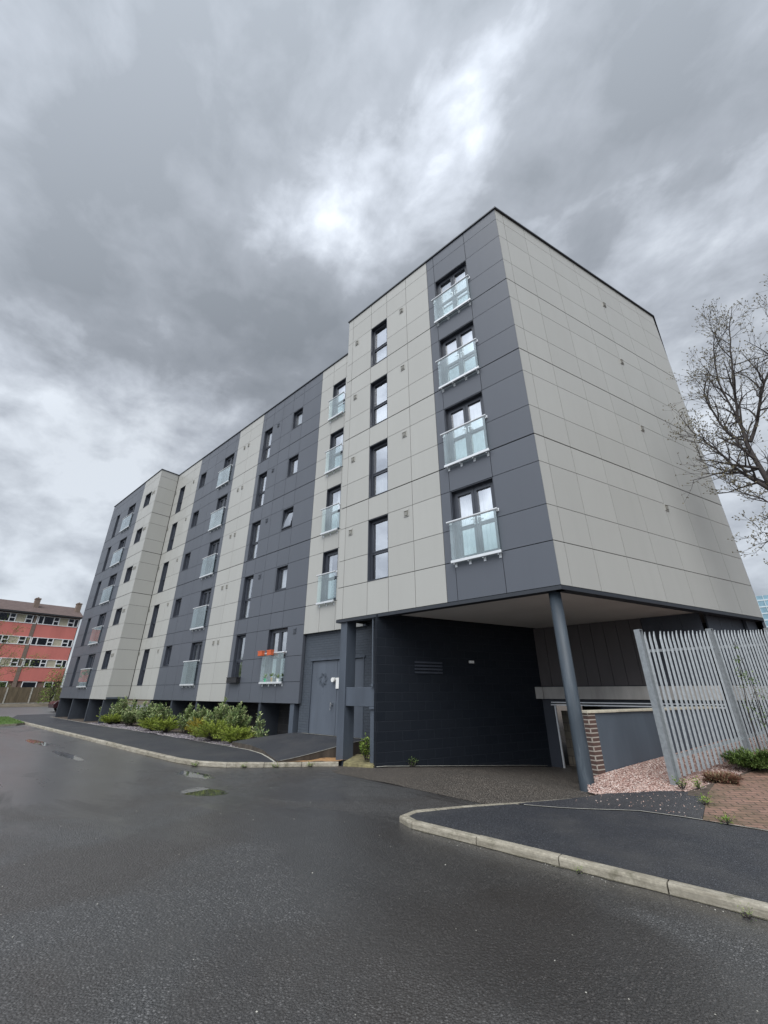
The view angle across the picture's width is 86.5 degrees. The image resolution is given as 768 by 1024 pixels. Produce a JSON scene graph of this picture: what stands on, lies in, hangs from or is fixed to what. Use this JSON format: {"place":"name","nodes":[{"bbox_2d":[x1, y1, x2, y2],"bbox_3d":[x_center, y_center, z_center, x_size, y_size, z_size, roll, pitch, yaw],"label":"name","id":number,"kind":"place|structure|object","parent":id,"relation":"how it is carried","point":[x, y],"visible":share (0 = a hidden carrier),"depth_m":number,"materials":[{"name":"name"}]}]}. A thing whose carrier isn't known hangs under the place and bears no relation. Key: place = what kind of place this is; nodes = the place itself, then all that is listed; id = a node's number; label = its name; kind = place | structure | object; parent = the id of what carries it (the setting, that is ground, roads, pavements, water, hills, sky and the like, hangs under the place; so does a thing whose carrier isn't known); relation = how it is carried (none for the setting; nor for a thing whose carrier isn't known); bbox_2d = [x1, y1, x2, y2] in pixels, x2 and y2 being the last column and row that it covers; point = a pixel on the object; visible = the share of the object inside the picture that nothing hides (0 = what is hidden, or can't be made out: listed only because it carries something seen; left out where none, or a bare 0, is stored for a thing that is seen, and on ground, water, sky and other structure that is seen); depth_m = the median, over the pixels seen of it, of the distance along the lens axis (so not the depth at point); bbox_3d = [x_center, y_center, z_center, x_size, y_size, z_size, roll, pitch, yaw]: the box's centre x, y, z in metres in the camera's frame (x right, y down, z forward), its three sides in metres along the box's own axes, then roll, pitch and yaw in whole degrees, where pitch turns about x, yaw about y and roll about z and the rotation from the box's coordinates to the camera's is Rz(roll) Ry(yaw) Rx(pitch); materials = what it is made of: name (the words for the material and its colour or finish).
{"place":"outdoors","nodes":[
{"label":"outdoors","id":0,"kind":"place"},
{"bbox_2d":[0,716,22,723],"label":"grass","id":1,"kind":"structure","parent":0,"point":[9,719],"depth_m":23.60,"materials":[{"name":"plant"}]},
{"bbox_2d":[12,714,54,717],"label":"pavement","id":2,"kind":"structure","parent":0,"point":[35,715],"depth_m":29.56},
{"bbox_2d":[0,705,147,717],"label":"road","id":3,"kind":"structure","parent":0,"point":[11,712],"depth_m":34.53,"materials":[{"name":"asphalt"}]},
{"bbox_2d":[48,700,58,710],"bbox_3d":[-26.342,16.517,35.483,1.816,1.435,4.194,-20,-30,37],"label":"parked car","id":4,"kind":"object","parent":3,"relation":"on","point":[53,704],"visible":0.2,"depth_m":33.78,"materials":[{"name":"red paint"}]},
{"bbox_2d":[0,702,148,707],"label":"verge","id":5,"kind":"structure","parent":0,"point":[34,705],"depth_m":40.98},
{"bbox_2d":[37,660,67,702],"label":"yellow shrub","id":6,"kind":"object","parent":5,"relation":"on","point":[52,694],"visible":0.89,"depth_m":42.51,"materials":[{"name":"green plant"}]},
{"bbox_2d":[14,717,272,761],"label":"pavement","id":7,"kind":"structure","parent":0,"point":[183,748],"depth_m":14.01,"materials":[{"name":"grey asphalt"}]},
{"bbox_2d":[88,721,254,741],"bbox_3d":[-9.505,9.725,18.162,16.250,0.094,2.370,-20,-30,37],"label":"planting bed","id":8,"kind":"object","parent":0,"point":[173,730],"visible":0.21,"depth_m":18.28,"materials":[{"name":"soil"}]},
{"bbox_2d":[96,713,121,723],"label":"juniper shrub","id":9,"kind":"object","parent":8,"relation":"on","point":[117,717],"visible":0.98,"depth_m":20.99,"materials":[{"name":"green plant"}]},
{"bbox_2d":[109,696,131,723],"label":"laurel shrub","id":10,"kind":"object","parent":8,"relation":"on","point":[118,708],"visible":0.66,"depth_m":22.02,"materials":[{"name":"green plant"}]},
{"bbox_2d":[120,699,140,725],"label":"laurel shrub","id":11,"kind":"object","parent":8,"relation":"on","point":[129,719],"visible":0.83,"depth_m":20.46,"materials":[{"name":"green plant"}]},
{"bbox_2d":[134,700,157,727],"bbox_3d":[-11.411,9.692,19.658,1.128,1.242,1.284,15,-28,-30],"label":"laurel shrub","id":12,"kind":"object","parent":8,"relation":"on","point":[144,712],"visible":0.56,"depth_m":19.48,"materials":[{"name":"green plant"}]},
{"bbox_2d":[137,715,163,730],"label":"juniper shrub","id":13,"kind":"object","parent":8,"relation":"on","point":[148,724],"visible":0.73,"depth_m":17.76,"materials":[{"name":"green plant"}]},
{"bbox_2d":[148,702,174,729],"bbox_3d":[-10.152,9.263,18.560,1.088,1.154,1.184,-20,-30,37],"label":"laurel shrub","id":14,"kind":"object","parent":8,"relation":"on","point":[158,712],"visible":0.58,"depth_m":18.55,"materials":[{"name":"green plant"}]},
{"bbox_2d":[89,723,237,747],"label":"slate chippings","id":15,"kind":"object","parent":8,"relation":"on","point":[180,735],"visible":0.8,"depth_m":16.64,"materials":[{"name":"gravel"}]},
{"bbox_2d":[152,715,182,732],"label":"juniper shrub","id":16,"kind":"object","parent":8,"relation":"on","point":[168,725],"visible":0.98,"depth_m":16.93,"materials":[{"name":"green plant"}]},
{"bbox_2d":[176,702,194,733],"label":"laurel shrub","id":17,"kind":"object","parent":8,"relation":"on","point":[186,715],"visible":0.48,"depth_m":17.11,"materials":[{"name":"green plant"}]},
{"bbox_2d":[184,717,204,736],"bbox_3d":[-7.072,8.126,15.464,0.928,0.743,0.960,-20,-30,37],"label":"golden juniper","id":18,"kind":"object","parent":8,"relation":"on","point":[193,724],"visible":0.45,"depth_m":15.39,"materials":[{"name":"green plant"}]},
{"bbox_2d":[185,704,213,734],"bbox_3d":[-7.350,8.325,16.401,1.018,1.165,1.228,-20,-30,37],"label":"laurel shrub","id":19,"kind":"object","parent":8,"relation":"on","point":[200,715],"visible":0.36,"depth_m":16.35,"materials":[{"name":"green plant"}]},
{"bbox_2d":[188,718,238,739],"bbox_3d":[-6.089,7.817,14.711,1.845,0.716,1.919,-20,-30,37],"label":"juniper shrub","id":20,"kind":"object","parent":8,"relation":"on","point":[209,728],"visible":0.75,"depth_m":14.44,"materials":[{"name":"green plant"}]},
{"bbox_2d":[203,697,236,727],"bbox_3d":[-6.238,7.878,15.719,1.312,1.447,1.339,-2,-24,4],"label":"laurel shrub","id":21,"kind":"object","parent":8,"relation":"on","point":[218,715],"visible":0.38,"depth_m":15.60,"materials":[{"name":"green plant"}]},
{"bbox_2d":[211,725,257,742],"bbox_3d":[-5.088,7.552,13.909,1.477,0.564,1.502,-20,-30,37],"label":"juniper shrub","id":22,"kind":"object","parent":8,"relation":"on","point":[232,735],"visible":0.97,"depth_m":13.71,"materials":[{"name":"green plant"}]},
{"bbox_2d":[225,701,251,731],"bbox_3d":[-5.389,7.630,14.975,1.094,1.308,1.017,-20,-30,37],"label":"laurel shrub","id":23,"kind":"object","parent":8,"relation":"on","point":[235,718],"visible":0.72,"depth_m":14.87,"materials":[{"name":"green plant"}]},
{"bbox_2d":[250,711,265,737],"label":"laurel shrub","id":24,"kind":"object","parent":8,"relation":"on","point":[258,722],"visible":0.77,"depth_m":14.11,"materials":[{"name":"green plant"}]},
{"bbox_2d":[292,757,339,761],"bbox_3d":[-1.618,6.308,10.353,2.055,0.039,0.679,14,-27,-29],"label":"soil strip","id":25,"kind":"object","parent":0,"point":[326,759],"visible":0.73,"depth_m":10.50,"materials":[{"name":"soil"}]},
{"bbox_2d":[2,700,726,880],"bbox_3d":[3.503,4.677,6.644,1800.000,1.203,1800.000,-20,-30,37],"label":"ground","id":26,"kind":"structure","parent":0,"point":[560,708],"depth_m":19.61,"materials":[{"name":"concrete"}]},
{"bbox_2d":[0,618,48,683],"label":"bare tree","id":27,"kind":"object","parent":26,"relation":"on","point":[6,661],"visible":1,"depth_m":38.14,"materials":[{"name":"brown plant"}]},
{"bbox_2d":[0,597,82,695],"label":"red flats","id":28,"kind":"structure","parent":26,"relation":"on","point":[50,633],"depth_m":51.75,"materials":[{"name":"brown brick"}]},
{"bbox_2d":[21,681,53,691],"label":"window","id":29,"kind":"structure","parent":28,"relation":"in","point":[24,683],"depth_m":50.26,"materials":[{"name":"white plastic"}]},
{"bbox_2d":[0,687,149,703],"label":"boarded fence","id":30,"kind":"object","parent":26,"relation":"on","point":[16,695],"visible":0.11,"depth_m":43.08,"materials":[{"name":"wood"}]},
{"bbox_2d":[10,718,338,767],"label":"kerb","id":31,"kind":"structure","parent":26,"relation":"on","point":[208,763],"depth_m":10.47,"materials":[{"name":"concrete"}]},
{"bbox_2d":[232,732,368,761],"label":"ramp","id":32,"kind":"structure","parent":26,"relation":"on","point":[281,747],"depth_m":11.62,"materials":[{"name":"asphalt"}]},
{"bbox_2d":[55,206,767,791],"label":"apartment building","id":33,"kind":"structure","parent":26,"relation":"on","point":[449,510],"depth_m":12.28,"materials":[{"name":"grey stone"}]},
{"bbox_2d":[69,656,80,686],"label":"window","id":34,"kind":"structure","parent":33,"relation":"in","point":[78,658],"depth_m":27.58,"materials":[{"name":"black glass"}]},
{"bbox_2d":[80,618,90,646],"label":"window","id":35,"kind":"structure","parent":33,"relation":"in","point":[88,623],"depth_m":28.64,"materials":[{"name":"black glass"}]},
{"bbox_2d":[81,654,95,685],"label":"french door","id":36,"kind":"structure","parent":33,"relation":"in","point":[91,657],"depth_m":25.97,"materials":[{"name":"grey glass"}]},
{"bbox_2d":[92,612,106,642],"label":"french door","id":37,"kind":"structure","parent":33,"relation":"in","point":[102,617],"depth_m":26.99,"materials":[{"name":"grey glass"}]},
{"bbox_2d":[101,650,111,668],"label":"window","id":38,"kind":"structure","parent":33,"relation":"in","point":[107,654],"depth_m":24.30,"materials":[{"name":"black glass"}]},
{"bbox_2d":[103,573,116,603],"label":"french door","id":39,"kind":"structure","parent":33,"relation":"in","point":[109,591],"depth_m":28.06,"materials":[{"name":"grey glass"}]},
{"bbox_2d":[112,607,122,625],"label":"window","id":40,"kind":"structure","parent":33,"relation":"in","point":[118,612],"depth_m":25.30,"materials":[{"name":"black glass"}]},
{"bbox_2d":[114,537,126,563],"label":"french door","id":41,"kind":"structure","parent":33,"relation":"in","point":[122,543],"depth_m":29.14,"materials":[{"name":"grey glass"}]},
{"bbox_2d":[124,566,132,582],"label":"window","id":42,"kind":"structure","parent":33,"relation":"in","point":[129,570],"depth_m":26.38,"materials":[{"name":"black glass"}]},
{"bbox_2d":[123,503,135,530],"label":"french door","id":43,"kind":"structure","parent":33,"relation":"in","point":[131,509],"depth_m":30.22,"materials":[{"name":"grey glass"}]},
{"bbox_2d":[137,649,149,685],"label":"window","id":44,"kind":"structure","parent":33,"relation":"in","point":[146,653],"depth_m":23.22,"materials":[{"name":"black glass"}]},
{"bbox_2d":[147,604,159,637],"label":"window","id":45,"kind":"structure","parent":33,"relation":"in","point":[155,612],"depth_m":24.27,"materials":[{"name":"black glass"}]},
{"bbox_2d":[157,561,168,592],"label":"window","id":46,"kind":"structure","parent":33,"relation":"in","point":[165,567],"depth_m":25.34,"materials":[{"name":"black glass"}]},
{"bbox_2d":[163,645,172,665],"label":"window","id":47,"kind":"structure","parent":33,"relation":"in","point":[168,648],"depth_m":21.64,"materials":[{"name":"black glass"}]},
{"bbox_2d":[167,522,177,551],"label":"window","id":48,"kind":"structure","parent":33,"relation":"in","point":[174,526],"depth_m":26.42,"materials":[{"name":"black glass"}]},
{"bbox_2d":[172,598,181,617],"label":"window","id":49,"kind":"structure","parent":33,"relation":"in","point":[178,601],"depth_m":22.64,"materials":[{"name":"black glass"}]},
{"bbox_2d":[175,485,185,513],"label":"window","id":50,"kind":"structure","parent":33,"relation":"in","point":[178,508],"depth_m":27.48,"materials":[{"name":"black glass"}]},
{"bbox_2d":[182,552,190,570],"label":"window","id":51,"kind":"structure","parent":33,"relation":"in","point":[187,556],"depth_m":23.71,"materials":[{"name":"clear glass"}]},
{"bbox_2d":[185,641,202,683],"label":"french door","id":52,"kind":"structure","parent":33,"relation":"in","point":[192,670],"depth_m":19.53,"materials":[{"name":"grey glass"}]},
{"bbox_2d":[191,510,198,527],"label":"window","id":53,"kind":"structure","parent":33,"relation":"in","point":[195,516],"depth_m":24.77,"materials":[{"name":"clear glass"}]},
{"bbox_2d":[195,588,211,627],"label":"french door","id":54,"kind":"structure","parent":33,"relation":"in","point":[202,613],"depth_m":20.58,"materials":[{"name":"grey glass"}]},
{"bbox_2d":[204,538,219,574],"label":"french door","id":55,"kind":"structure","parent":33,"relation":"in","point":[214,546],"depth_m":21.65,"materials":[{"name":"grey glass"}]},
{"bbox_2d":[213,493,227,529],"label":"french door","id":56,"kind":"structure","parent":33,"relation":"in","point":[219,515],"depth_m":22.73,"materials":[{"name":"grey glass"}]},
{"bbox_2d":[221,452,234,485],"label":"french door","id":57,"kind":"structure","parent":33,"relation":"in","point":[226,475],"depth_m":23.80,"materials":[{"name":"grey glass"}]},
{"bbox_2d":[226,677,240,682],"bbox_3d":[-6.107,6.798,16.527,0.790,0.205,0.192,-20,-30,37],"label":"window box","id":58,"kind":"object","parent":33,"relation":"on","point":[233,680],"visible":1,"depth_m":16.38,"materials":[{"name":"black plastic"}]},
{"bbox_2d":[231,634,245,678],"bbox_3d":[-5.881,6.139,17.097,0.758,1.900,0.512,-20,-30,37],"label":"window","id":59,"kind":"structure","parent":33,"relation":"in","point":[240,639],"depth_m":17.18,"materials":[{"name":"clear glass"}]},
{"bbox_2d":[239,574,253,619],"bbox_3d":[-5.884,3.805,18.124,0.758,1.900,0.512,-20,-30,37],"label":"window","id":60,"kind":"structure","parent":33,"relation":"in","point":[248,581],"depth_m":18.17,"materials":[{"name":"clear glass"}]},
{"bbox_2d":[247,520,260,561],"bbox_3d":[-5.887,1.393,19.184,0.758,1.900,0.512,-20,-30,37],"label":"window","id":61,"kind":"structure","parent":33,"relation":"in","point":[253,545],"depth_m":19.24,"materials":[{"name":"clear glass"}]},
{"bbox_2d":[254,470,267,509],"bbox_3d":[-5.890,-1.019,20.245,0.758,1.900,0.512,-20,-30,37],"label":"window","id":62,"kind":"structure","parent":33,"relation":"in","point":[260,493],"depth_m":20.31,"materials":[{"name":"clear glass"}]},
{"bbox_2d":[261,427,272,461],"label":"window","id":63,"kind":"structure","parent":33,"relation":"in","point":[268,434],"depth_m":21.39,"materials":[{"name":"clear glass"}]},
{"bbox_2d":[263,627,287,681],"bbox_3d":[-3.906,5.425,15.506,1.248,1.920,0.512,-20,-30,37],"label":"french door","id":64,"kind":"structure","parent":33,"relation":"in","point":[277,638],"depth_m":15.55,"materials":[{"name":"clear glass"}]},
{"bbox_2d":[275,565,287,591],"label":"window","id":65,"kind":"structure","parent":33,"relation":"in","point":[281,576],"depth_m":16.81,"materials":[{"name":"clear glass"}]},
{"bbox_2d":[281,506,293,530],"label":"window","id":66,"kind":"structure","parent":33,"relation":"in","point":[287,518],"depth_m":17.82,"materials":[{"name":"clear glass"}]},
{"bbox_2d":[287,453,298,476],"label":"window","id":67,"kind":"structure","parent":33,"relation":"in","point":[293,461],"depth_m":18.95,"materials":[{"name":"clear glass"}]},
{"bbox_2d":[292,407,302,428],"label":"window","id":68,"kind":"structure","parent":33,"relation":"in","point":[297,417],"depth_m":20.02,"materials":[{"name":"clear glass"}]},
{"bbox_2d":[309,660,337,735],"bbox_3d":[-1.994,5.990,13.267,1.235,2.180,0.154,-20,-30,37],"label":"door","id":69,"kind":"structure","parent":33,"relation":"in","point":[324,691],"depth_m":13.26,"materials":[{"name":"paint"}]},
{"bbox_2d":[320,548,337,601],"bbox_3d":[-1.803,2.354,14.824,0.828,1.890,0.512,-20,-30,37],"label":"french door","id":70,"kind":"structure","parent":33,"relation":"in","point":[330,558],"depth_m":15.02,"materials":[{"name":"clear glass"}]},
{"bbox_2d":[325,484,340,531],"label":"french door","id":71,"kind":"structure","parent":33,"relation":"in","point":[332,519],"depth_m":15.93,"materials":[{"name":"clear glass"}]},
{"bbox_2d":[328,427,343,473],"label":"french door","id":72,"kind":"structure","parent":33,"relation":"in","point":[335,455],"depth_m":17.00,"materials":[{"name":"clear glass"}]},
{"bbox_2d":[332,378,345,419],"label":"french door","id":73,"kind":"structure","parent":33,"relation":"in","point":[338,404],"depth_m":18.08,"materials":[{"name":"clear glass"}]},
{"bbox_2d":[335,658,362,737],"bbox_3d":[-1.040,5.679,12.563,1.195,2.180,0.045,-20,-30,37],"label":"door","id":74,"kind":"structure","parent":33,"relation":"in","point":[358,662],"depth_m":12.46,"materials":[{"name":"paint"}]},
{"bbox_2d":[367,514,387,581],"bbox_3d":[-0.018,1.094,11.966,0.798,1.890,0.512,-20,-30,37],"label":"window","id":75,"kind":"structure","parent":33,"relation":"in","point":[377,527],"depth_m":12.20,"materials":[{"name":"black glass"}]},
{"bbox_2d":[369,438,387,498],"bbox_3d":[-0.022,-1.318,13.027,0.798,1.890,0.512,-20,-30,37],"label":"window","id":76,"kind":"structure","parent":33,"relation":"in","point":[378,452],"depth_m":13.18,"materials":[{"name":"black glass"}]},
{"bbox_2d":[370,374,387,427],"bbox_3d":[-0.025,-3.730,14.087,0.798,1.890,0.512,-20,-30,37],"label":"window","id":77,"kind":"structure","parent":33,"relation":"in","point":[378,389],"depth_m":14.13,"materials":[{"name":"clear glass"}]},
{"bbox_2d":[371,318,386,366],"bbox_3d":[-0.028,-6.142,15.148,0.798,1.890,0.512,-20,-30,37],"label":"window","id":78,"kind":"structure","parent":33,"relation":"in","point":[379,332],"depth_m":15.21,"materials":[{"name":"clear glass"}]},
{"bbox_2d":[435,260,470,322],"bbox_3d":[2.333,-6.984,13.240,1.218,1.890,0.512,-20,-30,37],"label":"french door","id":79,"kind":"structure","parent":33,"relation":"in","point":[460,292],"depth_m":13.28,"materials":[{"name":"clear glass"}]},
{"bbox_2d":[439,320,479,388],"bbox_3d":[2.336,-4.572,12.180,1.218,1.890,0.512,-20,-30,37],"label":"french door","id":80,"kind":"structure","parent":33,"relation":"in","point":[465,359],"depth_m":12.31,"materials":[{"name":"black glass"}]},
{"bbox_2d":[444,391,490,466],"bbox_3d":[2.339,-2.160,11.119,1.218,1.890,0.512,-20,-30,37],"label":"french door","id":81,"kind":"structure","parent":33,"relation":"in","point":[469,439],"depth_m":11.18,"materials":[{"name":"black glass"}]},
{"bbox_2d":[450,477,502,559],"bbox_3d":[2.343,0.252,10.058,1.218,1.890,0.512,-20,-30,37],"label":"french door","id":82,"kind":"structure","parent":33,"relation":"in","point":[479,534],"depth_m":10.09,"materials":[{"name":"black glass"}]},
{"bbox_2d":[582,706,725,775],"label":"wall","id":83,"kind":"structure","parent":26,"relation":"on","point":[618,738],"depth_m":8.20,"materials":[{"name":"grey brick"}]},
{"bbox_2d":[755,595,767,627],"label":"glass tower","id":84,"kind":"structure","parent":26,"relation":"on","point":[762,600],"depth_m":121.24,"materials":[{"name":"glass"}]},
{"bbox_2d":[0,724,767,1023],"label":"road","id":85,"kind":"structure","parent":0,"point":[342,933],"depth_m":3.06,"materials":[{"name":"grey asphalt"}]},
{"bbox_2d":[399,810,416,827],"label":"kerb","id":86,"kind":"structure","parent":85,"relation":"on","point":[406,819],"depth_m":5.24,"materials":[{"name":"concrete"}]},
{"bbox_2d":[414,798,569,821],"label":"kerb","id":87,"kind":"structure","parent":85,"relation":"on","point":[434,809],"depth_m":5.79,"materials":[{"name":"concrete"}]},
{"bbox_2d":[411,828,767,920],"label":"gutter silt","id":88,"kind":"object","parent":85,"relation":"on","point":[595,875],"visible":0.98,"depth_m":3.72,"materials":[{"name":"soil"}]},
{"bbox_2d":[412,820,767,918],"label":"kerb","id":89,"kind":"structure","parent":85,"relation":"on","point":[703,895],"depth_m":3.69,"materials":[{"name":"concrete"}]},
{"bbox_2d":[0,0,767,686],"label":"sky","id":90,"kind":"structure","parent":0,"point":[200,200],"materials":[{"name":"grey"}]},
{"bbox_2d":[328,765,598,803],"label":"driveway","id":91,"kind":"structure","parent":0,"point":[495,785],"depth_m":7.84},
{"bbox_2d":[343,754,373,767],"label":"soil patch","id":92,"kind":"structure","parent":91,"relation":"on","point":[357,760],"depth_m":10.06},
{"bbox_2d":[359,733,371,759],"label":"climbing weed","id":93,"kind":"object","parent":92,"relation":"on","point":[365,752],"visible":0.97,"depth_m":10.09,"materials":[{"name":"green plant"}]},
{"bbox_2d":[377,765,544,766],"bbox_3d":[2.278,6.659,10.700,5.596,0.364,0.070,12,-27,-26],"label":"driveway edging","id":94,"kind":"object","parent":91,"relation":"on","point":[486,765],"visible":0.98,"depth_m":10.97,"materials":[{"name":"concrete"}]},
{"bbox_2d":[410,804,767,902],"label":"pavement","id":95,"kind":"structure","parent":0,"point":[729,859],"depth_m":4.47,"materials":[{"name":"grey asphalt"}]},
{"bbox_2d":[524,804,767,830],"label":"pavement edging","id":96,"kind":"object","parent":95,"relation":"on","point":[646,811],"visible":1,"depth_m":5.48,"materials":[{"name":"concrete"}]},
{"bbox_2d":[518,791,704,819],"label":"pavement","id":97,"kind":"structure","parent":0,"point":[664,801],"depth_m":5.93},
{"bbox_2d":[586,734,767,812],"bbox_3d":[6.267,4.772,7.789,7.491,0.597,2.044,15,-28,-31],"label":"gravel","id":98,"kind":"structure","parent":0,"point":[642,773],"depth_m":7.12,"materials":[{"name":"gravel"}]},
{"bbox_2d":[634,628,767,785],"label":"palisade fence","id":99,"kind":"object","parent":98,"relation":"on","point":[671,756],"visible":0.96,"depth_m":7.87,"materials":[{"name":"metal"}]},
{"bbox_2d":[701,770,743,785],"bbox_3d":[5.534,4.335,6.683,0.601,0.197,0.685,-20,-30,37],"label":"dry plant","id":100,"kind":"object","parent":98,"relation":"on","point":[724,777],"visible":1,"depth_m":6.63,"materials":[{"name":"brown plant"}]},
{"bbox_2d":[733,642,760,750],"bbox_3d":[7.214,3.677,8.069,0.250,2.151,0.247,-20,-30,37],"label":"sapling","id":101,"kind":"object","parent":98,"relation":"on","point":[744,693],"visible":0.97,"depth_m":8.14,"materials":[{"name":"green plant"}]},
{"bbox_2d":[683,769,767,831],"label":"verge","id":102,"kind":"structure","parent":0,"point":[702,790],"depth_m":6.21,"materials":[{"name":"soil"}]},
{"bbox_2d":[717,745,767,769],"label":"shrub","id":103,"kind":"object","parent":102,"relation":"on","point":[758,760],"visible":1,"depth_m":7.12,"materials":[{"name":"green plant"}]},
{"bbox_2d":[739,662,767,736],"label":"sapling","id":104,"kind":"object","parent":102,"relation":"on","point":[755,692],"visible":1,"depth_m":7.89,"materials":[{"name":"green plant"}]},
{"bbox_2d":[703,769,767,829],"bbox_3d":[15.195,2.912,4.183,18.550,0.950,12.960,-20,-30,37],"label":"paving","id":105,"kind":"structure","parent":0,"point":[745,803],"depth_m":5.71,"materials":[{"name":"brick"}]},
{"bbox_2d":[663,274,767,564],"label":"bare tree","id":106,"kind":"object","parent":105,"relation":"on","point":[736,413],"visible":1,"depth_m":11.20,"materials":[{"name":"brown plant"}]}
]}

